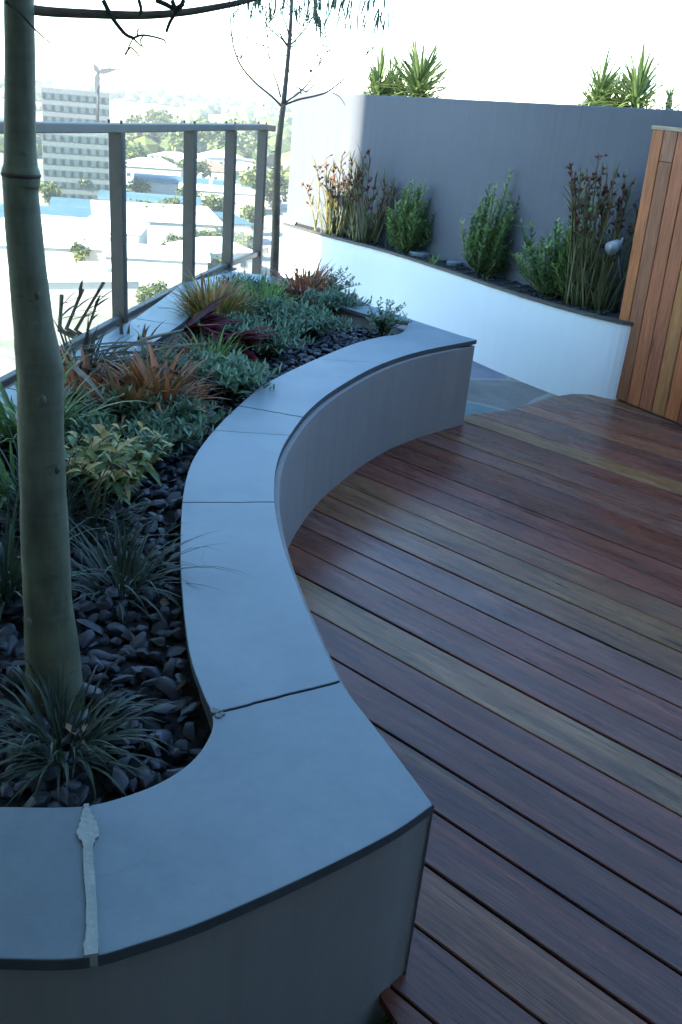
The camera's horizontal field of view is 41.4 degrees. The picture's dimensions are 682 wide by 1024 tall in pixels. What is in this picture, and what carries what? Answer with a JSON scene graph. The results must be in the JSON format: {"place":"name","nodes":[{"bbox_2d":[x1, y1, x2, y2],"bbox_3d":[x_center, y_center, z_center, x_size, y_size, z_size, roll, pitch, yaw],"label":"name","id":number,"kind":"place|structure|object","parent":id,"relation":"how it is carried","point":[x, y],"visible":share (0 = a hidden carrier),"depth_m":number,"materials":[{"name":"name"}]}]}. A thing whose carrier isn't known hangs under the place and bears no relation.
{"place":"outdoors","nodes":[
{"label":"outdoors","id":0,"kind":"place"},
{"bbox_2d":[93,63,117,121],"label":"wind turbine","id":1,"kind":"object","parent":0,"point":[97,76],"visible":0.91,"depth_m":244.56,"materials":[{"name":"paint"}]},
{"bbox_2d":[0,68,293,376],"bbox_3d":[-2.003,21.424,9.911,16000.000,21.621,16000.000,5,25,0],"label":"terrain","id":2,"kind":"structure","parent":0,"point":[122,109],"depth_m":674.17,"materials":[{"name":"white"}]},
{"bbox_2d":[0,203,91,218],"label":"hall","id":3,"kind":"structure","parent":2,"relation":"on","point":[68,211],"depth_m":198.91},
{"bbox_2d":[39,180,62,205],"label":"city tree","id":4,"kind":"object","parent":2,"relation":"on","point":[49,191],"visible":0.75,"depth_m":236.41,"materials":[{"name":"green plant"}]},
{"bbox_2d":[0,224,109,262],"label":"hall","id":5,"kind":"structure","parent":2,"relation":"on","point":[57,242],"depth_m":170.34,"materials":[{"name":"white metal"}]},
{"bbox_2d":[0,261,142,306],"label":"building","id":6,"kind":"structure","parent":2,"relation":"on","point":[65,279],"depth_m":146.12,"materials":[{"name":"concrete"}]},
{"bbox_2d":[41,87,108,202],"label":"office tower","id":7,"kind":"structure","parent":2,"relation":"on","point":[70,160],"depth_m":252.45,"materials":[{"name":"concrete"}]},
{"bbox_2d":[0,215,149,243],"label":"building","id":8,"kind":"structure","parent":2,"relation":"on","point":[136,231],"depth_m":174.80,"materials":[{"name":"white metal"}]},
{"bbox_2d":[67,238,90,262],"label":"city tree","id":9,"kind":"object","parent":2,"relation":"on","point":[82,252],"visible":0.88,"depth_m":169.20,"materials":[{"name":"green plant"}]},
{"bbox_2d":[49,197,136,208],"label":"hall","id":10,"kind":"structure","parent":2,"relation":"on","point":[69,202],"depth_m":217.43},
{"bbox_2d":[126,139,147,159],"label":"city tree","id":11,"kind":"object","parent":2,"relation":"on","point":[134,150],"visible":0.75,"depth_m":337.71,"materials":[{"name":"green plant"}]},
{"bbox_2d":[126,176,150,192],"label":"city tree","id":12,"kind":"object","parent":2,"relation":"on","point":[138,185],"visible":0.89,"depth_m":273.97,"materials":[{"name":"green plant"}]},
{"bbox_2d":[135,286,156,303],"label":"city tree","id":13,"kind":"object","parent":2,"relation":"on","point":[144,294],"visible":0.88,"depth_m":144.73,"materials":[{"name":"green plant"}]},
{"bbox_2d":[0,75,292,171],"bbox_3d":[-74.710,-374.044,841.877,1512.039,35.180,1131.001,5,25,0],"label":"woods","id":14,"kind":"object","parent":2,"relation":"on","point":[205,104],"visible":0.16,"depth_m":857.14,"materials":[{"name":"green plant"}]},
{"bbox_2d":[125,114,168,141],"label":"city tree","id":15,"kind":"object","parent":2,"relation":"on","point":[149,135],"visible":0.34,"depth_m":422.28,"materials":[{"name":"green plant"}]},
{"bbox_2d":[97,190,200,205],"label":"hall","id":16,"kind":"structure","parent":2,"relation":"on","point":[105,195],"depth_m":241.56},
{"bbox_2d":[136,279,168,293],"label":"city tree","id":17,"kind":"object","parent":2,"relation":"on","point":[158,287],"visible":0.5,"depth_m":148.62,"materials":[{"name":"green plant"}]},
{"bbox_2d":[126,157,181,183],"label":"house","id":18,"kind":"structure","parent":2,"relation":"on","point":[156,166],"depth_m":314.82,"materials":[{"name":"white metal"}]},
{"bbox_2d":[102,242,210,287],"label":"building","id":19,"kind":"structure","parent":2,"relation":"on","point":[149,263],"depth_m":163.23,"materials":[{"name":"white metal"}]},
{"bbox_2d":[90,200,222,244],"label":"building","id":20,"kind":"structure","parent":2,"relation":"on","point":[165,221],"depth_m":193.52,"materials":[{"name":"white metal"}]},
{"bbox_2d":[142,107,172,136],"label":"city tree","id":21,"kind":"object","parent":2,"relation":"on","point":[151,114],"visible":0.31,"depth_m":478.73,"materials":[{"name":"green plant"}]},
{"bbox_2d":[156,196,182,204],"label":"city tree","id":22,"kind":"object","parent":2,"relation":"on","point":[175,200],"visible":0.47,"depth_m":235.50,"materials":[{"name":"green plant"}]},
{"bbox_2d":[133,173,208,195],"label":"hall","id":23,"kind":"structure","parent":2,"relation":"on","point":[164,184],"depth_m":281.43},
{"bbox_2d":[157,114,188,151],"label":"city tree","id":24,"kind":"object","parent":2,"relation":"on","point":[175,139],"visible":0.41,"depth_m":400.46,"materials":[{"name":"green plant"}]},
{"bbox_2d":[147,152,200,176],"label":"house","id":25,"kind":"structure","parent":2,"relation":"on","point":[177,156],"depth_m":349.95,"materials":[{"name":"white metal"}]},
{"bbox_2d":[176,158,211,178],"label":"city tree","id":26,"kind":"object","parent":2,"relation":"on","point":[202,166],"visible":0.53,"depth_m":318.07,"materials":[{"name":"green plant"}]},
{"bbox_2d":[181,116,227,152],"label":"city tree","id":27,"kind":"object","parent":2,"relation":"on","point":[201,135],"visible":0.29,"depth_m":414.43,"materials":[{"name":"green plant"}]},
{"bbox_2d":[165,236,252,273],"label":"house","id":28,"kind":"structure","parent":2,"relation":"on","point":[213,244],"depth_m":175.98,"materials":[{"name":"white metal"}]},
{"bbox_2d":[196,225,221,236],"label":"city tree","id":29,"kind":"object","parent":2,"relation":"on","point":[204,232],"visible":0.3,"depth_m":190.18,"materials":[{"name":"green plant"}]},
{"bbox_2d":[179,183,254,214],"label":"building","id":30,"kind":"structure","parent":2,"relation":"on","point":[244,196],"depth_m":264.17,"materials":[{"name":"white metal"}]},
{"bbox_2d":[197,162,236,184],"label":"house","id":31,"kind":"structure","parent":2,"relation":"on","point":[217,171],"depth_m":332.78,"materials":[{"name":"ceramic"}]},
{"bbox_2d":[201,192,236,211],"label":"city tree","id":32,"kind":"object","parent":2,"relation":"on","point":[212,202],"visible":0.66,"depth_m":232.59,"materials":[{"name":"green plant"}]},
{"bbox_2d":[198,150,244,164],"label":"house","id":33,"kind":"structure","parent":2,"relation":"on","point":[215,156],"depth_m":397.98,"materials":[{"name":"white metal"}]},
{"bbox_2d":[213,212,253,245],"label":"house","id":34,"kind":"structure","parent":2,"relation":"on","point":[242,225],"depth_m":212.68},
{"bbox_2d":[212,179,269,206],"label":"hall","id":35,"kind":"structure","parent":2,"relation":"on","point":[221,183],"depth_m":285.99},
{"bbox_2d":[234,233,252,249],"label":"city tree","id":36,"kind":"object","parent":2,"relation":"on","point":[245,240],"visible":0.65,"depth_m":194.46,"materials":[{"name":"green plant"}]},
{"bbox_2d":[218,132,269,153],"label":"city tree","id":37,"kind":"object","parent":2,"relation":"on","point":[244,143],"visible":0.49,"depth_m":406.72,"materials":[{"name":"green plant"}]},
{"bbox_2d":[228,118,271,142],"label":"city tree","id":38,"kind":"object","parent":2,"relation":"on","point":[254,134],"visible":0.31,"depth_m":474.79,"materials":[{"name":"green plant"}]},
{"bbox_2d":[239,204,267,226],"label":"city tree","id":39,"kind":"object","parent":2,"relation":"on","point":[247,213],"visible":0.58,"depth_m":226.45,"materials":[{"name":"green plant"}]},
{"bbox_2d":[236,161,272,188],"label":"city tree","id":40,"kind":"object","parent":2,"relation":"on","point":[249,177],"visible":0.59,"depth_m":267.77,"materials":[{"name":"green plant"}]},
{"bbox_2d":[265,165,288,203],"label":"city tree","id":41,"kind":"object","parent":2,"relation":"on","point":[284,180],"visible":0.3,"depth_m":276.45,"materials":[{"name":"green plant"}]},
{"bbox_2d":[0,0,681,109],"label":"sky","id":42,"kind":"structure","parent":0,"point":[518,50],"materials":[{"name":"white"}]},
{"bbox_2d":[465,361,557,414],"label":"paving","id":43,"kind":"structure","parent":0,"point":[490,390],"depth_m":5.54,"materials":[{"name":"stone"}]},
{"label":"roof slab","id":44,"kind":"structure","parent":0,"visible":0},
{"bbox_2d":[0,270,230,391],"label":"parapet","id":45,"kind":"structure","parent":44,"relation":"on","point":[131,319],"depth_m":4.32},
{"bbox_2d":[0,119,275,386],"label":"balustrade","id":46,"kind":"object","parent":45,"relation":"on","point":[116,132],"visible":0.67,"depth_m":4.96,"materials":[{"name":"metal"}]},
{"bbox_2d":[0,272,476,1023],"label":"curved planter","id":47,"kind":"object","parent":44,"relation":"on","point":[260,858],"visible":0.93,"depth_m":1.55,"materials":[{"name":"concrete"}]},
{"bbox_2d":[0,434,82,507],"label":"leafy plant","id":48,"kind":"object","parent":47,"relation":"on","point":[4,476],"visible":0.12,"depth_m":2.63,"materials":[{"name":"green plant"}]},
{"bbox_2d":[0,485,126,618],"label":"grass tuft","id":49,"kind":"object","parent":47,"relation":"on","point":[9,560],"visible":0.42,"depth_m":2.13,"materials":[{"name":"plant"}]},
{"bbox_2d":[0,381,131,478],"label":"leafy plant","id":50,"kind":"object","parent":47,"relation":"on","point":[13,418],"visible":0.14,"depth_m":2.90,"materials":[{"name":"green plant"}]},
{"bbox_2d":[7,316,134,383],"bbox_3d":[-1.028,-0.595,3.461,0.471,0.276,0.581,0,25,-11],"label":"strap leaf plant","id":51,"kind":"object","parent":47,"relation":"on","point":[87,341],"visible":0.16,"depth_m":3.52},
{"bbox_2d":[0,334,149,453],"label":"strap leaf plant","id":52,"kind":"object","parent":47,"relation":"on","point":[5,432],"visible":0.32,"depth_m":2.90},
{"bbox_2d":[0,653,180,805],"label":"grass tuft","id":53,"kind":"object","parent":47,"relation":"on","point":[54,708],"visible":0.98,"depth_m":1.64,"materials":[{"name":"plant"}]},
{"bbox_2d":[0,461,183,561],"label":"leafy plant","id":54,"kind":"object","parent":47,"relation":"on","point":[91,506],"visible":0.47,"depth_m":2.42,"materials":[{"name":"green plant"}]},
{"bbox_2d":[64,411,131,457],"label":"groundcover plant","id":55,"kind":"object","parent":47,"relation":"on","point":[89,429],"visible":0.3,"depth_m":2.87,"materials":[{"name":"green plant"}]},
{"bbox_2d":[59,345,141,414],"bbox_3d":[-0.928,-0.491,3.281,0.434,0.225,0.458,5,25,0],"label":"bromeliad","id":56,"kind":"object","parent":47,"relation":"on","point":[71,376],"visible":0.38,"depth_m":3.34,"materials":[{"name":"orange plant"}]},
{"bbox_2d":[57,279,171,348],"bbox_3d":[-0.950,-0.877,4.043,0.594,0.336,0.317,17,27,24],"label":"spiky plant","id":57,"kind":"object","parent":47,"relation":"on","point":[71,333],"visible":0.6,"depth_m":4.05,"materials":[{"name":"brown plant"}]},
{"bbox_2d":[64,421,173,511],"bbox_3d":[-0.700,-0.117,2.626,0.422,0.281,0.393,5,25,0],"label":"mottled shrub","id":58,"kind":"object","parent":47,"relation":"on","point":[118,453],"visible":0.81,"depth_m":2.58,"materials":[{"name":"green plant"}]},
{"bbox_2d":[66,383,174,434],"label":"groundcover plant","id":59,"kind":"object","parent":47,"relation":"on","point":[129,411],"visible":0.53,"depth_m":3.12,"materials":[{"name":"green plant"}]},
{"bbox_2d":[76,348,172,430],"bbox_3d":[-0.742,-0.429,3.183,0.396,0.238,0.480,-9,28,-28],"label":"bromeliad","id":60,"kind":"object","parent":47,"relation":"on","point":[129,382],"visible":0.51,"depth_m":3.19,"materials":[{"name":"orange plant"}]},
{"bbox_2d":[0,0,256,714],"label":"garden tree","id":61,"kind":"object","parent":47,"relation":"on","point":[51,640],"visible":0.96,"depth_m":1.51,"materials":[{"name":"green plant"}]},
{"bbox_2d":[13,497,256,629],"bbox_3d":[-0.515,0.104,2.142,0.521,0.230,0.489,-6,27,-24],"label":"grass tuft","id":62,"kind":"object","parent":47,"relation":"on","point":[124,562],"visible":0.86,"depth_m":2.19,"materials":[{"name":"plant"}]},
{"bbox_2d":[102,427,182,463],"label":"groundcover plant","id":63,"kind":"object","parent":47,"relation":"on","point":[153,450],"visible":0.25,"depth_m":2.88,"materials":[{"name":"green plant"}]},
{"bbox_2d":[95,327,204,374],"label":"leafy plant","id":64,"kind":"object","parent":47,"relation":"on","point":[161,349],"visible":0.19,"depth_m":3.69,"materials":[{"name":"green plant"}]},
{"bbox_2d":[92,334,231,424],"bbox_3d":[-0.675,-0.480,3.286,0.510,0.261,0.526,-13,31,-35],"label":"bromeliad","id":65,"kind":"object","parent":47,"relation":"on","point":[165,383],"visible":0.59,"depth_m":3.31,"materials":[{"name":"orange plant"}]},
{"bbox_2d":[115,405,213,452],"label":"groundcover plant","id":66,"kind":"object","parent":47,"relation":"on","point":[183,434],"visible":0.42,"depth_m":2.99,"materials":[{"name":"green plant"}]},
{"bbox_2d":[64,293,278,408],"bbox_3d":[-0.612,-0.566,3.620,0.684,0.382,1.492,15,27,21],"label":"cordyline","id":67,"kind":"object","parent":47,"relation":"on","point":[205,317],"visible":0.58,"depth_m":3.97,"materials":[{"name":"red plant"}]},
{"bbox_2d":[1,326,363,752],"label":"leaf litter","id":68,"kind":"object","parent":47,"relation":"on","point":[68,727],"visible":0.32,"depth_m":1.84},
{"bbox_2d":[140,390,233,429],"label":"groundcover plant","id":69,"kind":"object","parent":47,"relation":"on","point":[186,405],"visible":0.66,"depth_m":3.18,"materials":[{"name":"green plant"}]},
{"bbox_2d":[0,299,393,807],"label":"pebbles","id":70,"kind":"object","parent":47,"relation":"on","point":[171,662],"visible":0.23,"depth_m":1.98,"materials":[{"name":"stone"}]},
{"bbox_2d":[0,423,128,547],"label":"grass tuft","id":71,"kind":"object","parent":70,"relation":"on","point":[13,496],"visible":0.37,"depth_m":2.44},
{"bbox_2d":[156,340,242,387],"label":"groundcover plant","id":72,"kind":"object","parent":47,"relation":"on","point":[195,357],"visible":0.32,"depth_m":3.68,"materials":[{"name":"green plant"}]},
{"bbox_2d":[172,362,230,407],"bbox_3d":[-0.587,-0.484,3.432,0.287,0.122,0.321,19,28,27],"label":"bromeliad","id":73,"kind":"object","parent":47,"relation":"on","point":[202,388],"visible":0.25,"depth_m":3.47,"materials":[{"name":"orange plant"}]},
{"bbox_2d":[145,266,277,325],"bbox_3d":[-0.652,-1.102,4.610,0.706,0.272,0.649,5,25,0],"label":"leafy plant","id":74,"kind":"object","parent":47,"relation":"on","point":[198,301],"visible":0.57,"depth_m":4.60,"materials":[{"name":"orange plant"}]},
{"bbox_2d":[165,322,261,365],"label":"leafy plant","id":75,"kind":"object","parent":47,"relation":"on","point":[224,348],"visible":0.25,"depth_m":4.00,"materials":[{"name":"green plant"}]},
{"bbox_2d":[187,347,282,402],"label":"groundcover plant","id":76,"kind":"object","parent":47,"relation":"on","point":[241,378],"visible":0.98,"depth_m":3.52,"materials":[{"name":"green plant"}]},
{"bbox_2d":[209,275,274,317],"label":"leafy plant","id":77,"kind":"object","parent":47,"relation":"on","point":[252,310],"visible":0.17,"depth_m":4.82,"materials":[{"name":"green plant"}]},
{"bbox_2d":[215,308,269,331],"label":"groundcover plant","id":78,"kind":"object","parent":47,"relation":"on","point":[242,318],"visible":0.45,"depth_m":4.40,"materials":[{"name":"green plant"}]},
{"bbox_2d":[214,271,272,291],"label":"groundcover plant","id":79,"kind":"object","parent":47,"relation":"on","point":[257,282],"visible":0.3,"depth_m":5.23,"materials":[{"name":"green plant"}]},
{"bbox_2d":[220,265,310,312],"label":"leafy plant","id":80,"kind":"object","parent":47,"relation":"on","point":[270,291],"visible":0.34,"depth_m":5.03,"materials":[{"name":"green plant"}]},
{"bbox_2d":[228,320,314,359],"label":"groundcover plant","id":81,"kind":"object","parent":47,"relation":"on","point":[280,341],"visible":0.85,"depth_m":4.15,"materials":[{"name":"green plant"}]},
{"bbox_2d":[242,291,319,325],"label":"groundcover plant","id":82,"kind":"object","parent":47,"relation":"on","point":[273,306],"visible":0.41,"depth_m":4.70,"materials":[{"name":"green plant"}]},
{"bbox_2d":[219,0,394,276],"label":"sapling","id":83,"kind":"object","parent":47,"relation":"on","point":[317,21],"visible":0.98,"depth_m":5.14,"materials":[{"name":"brown plant"}]},
{"bbox_2d":[267,255,351,303],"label":"leafy plant","id":84,"kind":"object","parent":47,"relation":"on","point":[300,282],"visible":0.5,"depth_m":5.32,"materials":[{"name":"orange plant"}]},
{"bbox_2d":[267,303,358,338],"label":"groundcover plant","id":85,"kind":"object","parent":47,"relation":"on","point":[317,325],"visible":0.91,"depth_m":4.56,"materials":[{"name":"green plant"}]},
{"bbox_2d":[302,266,361,290],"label":"grey shrub","id":86,"kind":"object","parent":47,"relation":"on","point":[341,285],"visible":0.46,"depth_m":5.41,"materials":[{"name":"blue plant"}]},
{"bbox_2d":[300,282,372,315],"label":"groundcover plant","id":87,"kind":"object","parent":47,"relation":"on","point":[329,302],"visible":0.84,"depth_m":5.00,"materials":[{"name":"green plant"}]},
{"bbox_2d":[365,297,411,336],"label":"grey shrub","id":88,"kind":"object","parent":47,"relation":"on","point":[383,324],"visible":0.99,"depth_m":4.67,"materials":[{"name":"blue plant"}]},
{"bbox_2d":[350,38,402,94],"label":"yucca","id":89,"kind":"object","parent":44,"relation":"on","point":[375,81],"visible":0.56,"depth_m":10.28,"materials":[{"name":"green plant"}]},
{"bbox_2d":[352,50,438,96],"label":"plant","id":90,"kind":"object","parent":44,"relation":"on","point":[391,81],"visible":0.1,"depth_m":10.56,"materials":[{"name":"green plant"}]},
{"bbox_2d":[367,21,472,98],"bbox_3d":[0.818,-4.268,10.357,1.280,2.450,1.239,5,25,0],"label":"yucca","id":91,"kind":"object","parent":44,"relation":"on","point":[418,76],"visible":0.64,"depth_m":9.95,"materials":[{"name":"green plant"}]},
{"bbox_2d":[281,219,633,399],"bbox_3d":[0.585,-1.606,6.774,0.488,0.592,4.052,-13,30,-34],"label":"white planter","id":92,"kind":"object","parent":44,"relation":"on","point":[557,348],"visible":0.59,"depth_m":5.97,"materials":[{"name":"paint"}]},
{"bbox_2d":[301,150,363,237],"bbox_3d":[0.001,-2.622,7.403,0.612,0.696,0.551,25,31,36],"label":"kangaroo paw","id":93,"kind":"object","parent":92,"relation":"on","point":[334,226],"visible":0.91,"depth_m":7.40,"materials":[{"name":"plant"}]},
{"bbox_2d":[333,144,409,244],"bbox_3d":[0.193,-2.518,7.136,0.550,0.767,0.730,-7,28,-26],"label":"kangaroo paw","id":94,"kind":"object","parent":92,"relation":"on","point":[370,233],"visible":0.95,"depth_m":7.16,"materials":[{"name":"plant"}]},
{"bbox_2d":[383,179,436,253],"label":"upright shrub","id":95,"kind":"object","parent":92,"relation":"on","point":[406,236],"visible":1,"depth_m":6.85,"materials":[{"name":"green plant"}]},
{"bbox_2d":[303,227,620,318],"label":"mulch","id":96,"kind":"object","parent":92,"relation":"on","point":[318,229],"visible":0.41,"depth_m":6.22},
{"bbox_2d":[458,168,518,278],"bbox_3d":[1.039,-1.975,6.182,0.456,0.727,0.344,5,25,0],"label":"upright shrub","id":97,"kind":"object","parent":92,"relation":"on","point":[486,254],"visible":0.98,"depth_m":6.20,"materials":[{"name":"green plant"}]},
{"bbox_2d":[511,216,581,297],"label":"upright shrub","id":98,"kind":"object","parent":92,"relation":"on","point":[541,279],"visible":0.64,"depth_m":5.74,"materials":[{"name":"green plant"}]},
{"bbox_2d":[545,198,604,303],"bbox_3d":[1.471,-1.632,5.616,0.302,0.650,0.307,-9,28,-28],"label":"upright shrub","id":99,"kind":"object","parent":92,"relation":"on","point":[561,290],"visible":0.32,"depth_m":5.61,"materials":[{"name":"green plant"}]},
{"bbox_2d":[557,153,641,312],"bbox_3d":[1.560,-1.667,5.404,0.647,0.902,0.635,5,25,0],"label":"kangaroo paw","id":100,"kind":"object","parent":92,"relation":"on","point":[598,293],"visible":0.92,"depth_m":5.40,"materials":[{"name":"plant"}]},
{"bbox_2d":[605,237,623,313],"bbox_3d":[1.633,-1.416,5.453,0.142,0.475,0.088,-5,27,-21],"label":"garden spotlight","id":101,"kind":"object","parent":92,"relation":"on","point":[612,247],"visible":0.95,"depth_m":5.38,"materials":[{"name":"black plastic"}]},
{"bbox_2d":[287,91,681,308],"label":"garden wall","id":102,"kind":"structure","parent":44,"relation":"on","point":[457,155],"depth_m":6.41,"materials":[{"name":"grey paint"}]},
{"bbox_2d":[554,36,628,106],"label":"yucca","id":103,"kind":"object","parent":44,"relation":"on","point":[602,82],"visible":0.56,"depth_m":11.09,"materials":[{"name":"green plant"}]},
{"bbox_2d":[578,69,665,107],"bbox_3d":[3.458,-4.587,11.870,1.159,2.209,0.858,5,25,0],"label":"leafy mound","id":104,"kind":"object","parent":44,"relation":"on","point":[615,93],"visible":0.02,"depth_m":11.44,"materials":[{"name":"green plant"}]},
{"bbox_2d":[588,33,681,109],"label":"yucca","id":105,"kind":"object","parent":44,"relation":"on","point":[636,87],"visible":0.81,"depth_m":10.84,"materials":[{"name":"green plant"}]},
{"bbox_2d":[656,80,681,109],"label":"yucca","id":106,"kind":"object","parent":44,"relation":"on","point":[670,94],"visible":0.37,"depth_m":11.14,"materials":[{"name":"green plant"}]},
{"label":"deck underlay","id":107,"kind":"structure","parent":44,"relation":"on","visible":0},
{"bbox_2d":[287,394,681,1023],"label":"deck","id":108,"kind":"structure","parent":107,"relation":"on","point":[493,601],"depth_m":2.62,"materials":[{"name":"brown wood"}]},
{"bbox_2d":[616,125,681,424],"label":"timber screen","id":109,"kind":"object","parent":108,"relation":"on","point":[650,380],"visible":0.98,"depth_m":4.99,"materials":[{"name":"brown wood"}]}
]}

